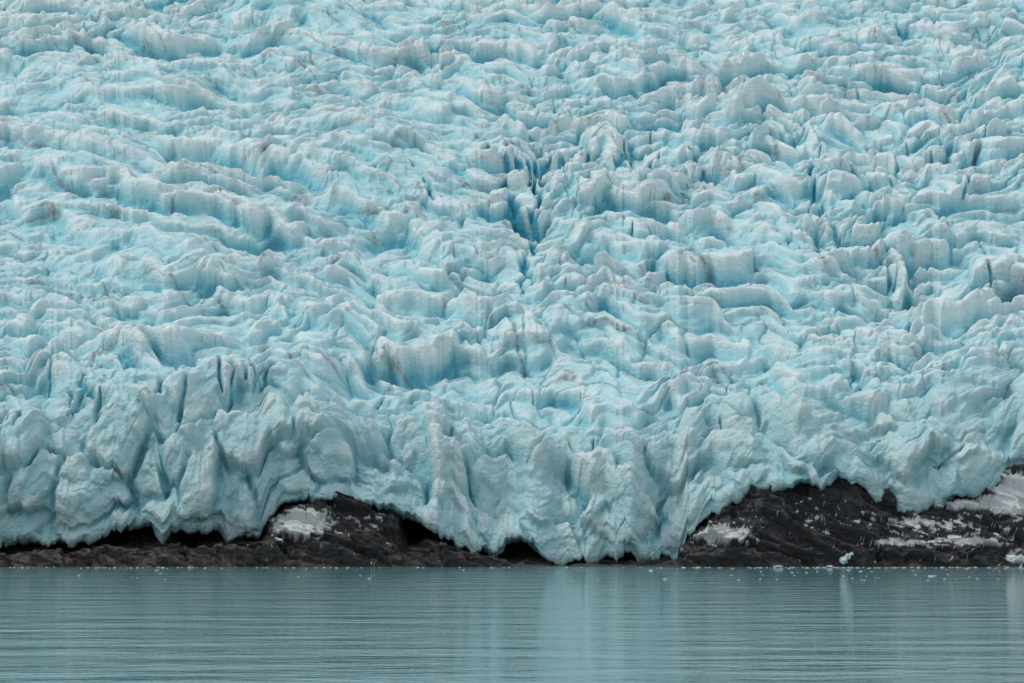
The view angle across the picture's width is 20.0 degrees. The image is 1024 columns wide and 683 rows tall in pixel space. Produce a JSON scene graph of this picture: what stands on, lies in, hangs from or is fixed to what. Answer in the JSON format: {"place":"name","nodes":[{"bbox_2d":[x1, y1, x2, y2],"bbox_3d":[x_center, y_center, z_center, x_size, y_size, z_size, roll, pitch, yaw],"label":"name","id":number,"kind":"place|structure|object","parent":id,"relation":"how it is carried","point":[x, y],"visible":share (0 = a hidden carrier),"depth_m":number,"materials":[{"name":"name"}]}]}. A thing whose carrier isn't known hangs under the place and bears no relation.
{"place":"outdoors","nodes":[
{"label":"outdoors","id":0,"kind":"place"},
{"bbox_2d":[0,566,1023,682],"bbox_3d":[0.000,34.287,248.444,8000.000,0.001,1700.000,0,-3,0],"label":"lake water","id":1,"kind":"structure","parent":0,"point":[561,624],"depth_m":494.99,"materials":[{"name":"teal liquid"}]},
{"bbox_2d":[21,567,1023,579],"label":"floating ice","id":2,"kind":"structure","parent":1,"relation":"on","point":[640,567],"depth_m":974.71,"materials":[{"name":"white ice"}]},
{"bbox_2d":[0,464,1023,566],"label":"bedrock shore","id":3,"kind":"structure","parent":0,"point":[809,525],"depth_m":998.03,"materials":[{"name":"black stone"}]},
{"bbox_2d":[0,0,1023,565],"bbox_3d":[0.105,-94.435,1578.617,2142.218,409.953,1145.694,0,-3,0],"label":"glacier","id":4,"kind":"object","parent":3,"relation":"on","point":[560,282],"visible":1,"depth_m":1225.56,"materials":[{"name":"blue ice"}]},
{"bbox_2d":[773,552,853,566],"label":"stranded ice blocks","id":5,"kind":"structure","parent":3,"relation":"on","point":[845,558],"depth_m":982.83,"materials":[{"name":"white ice"}]}
]}

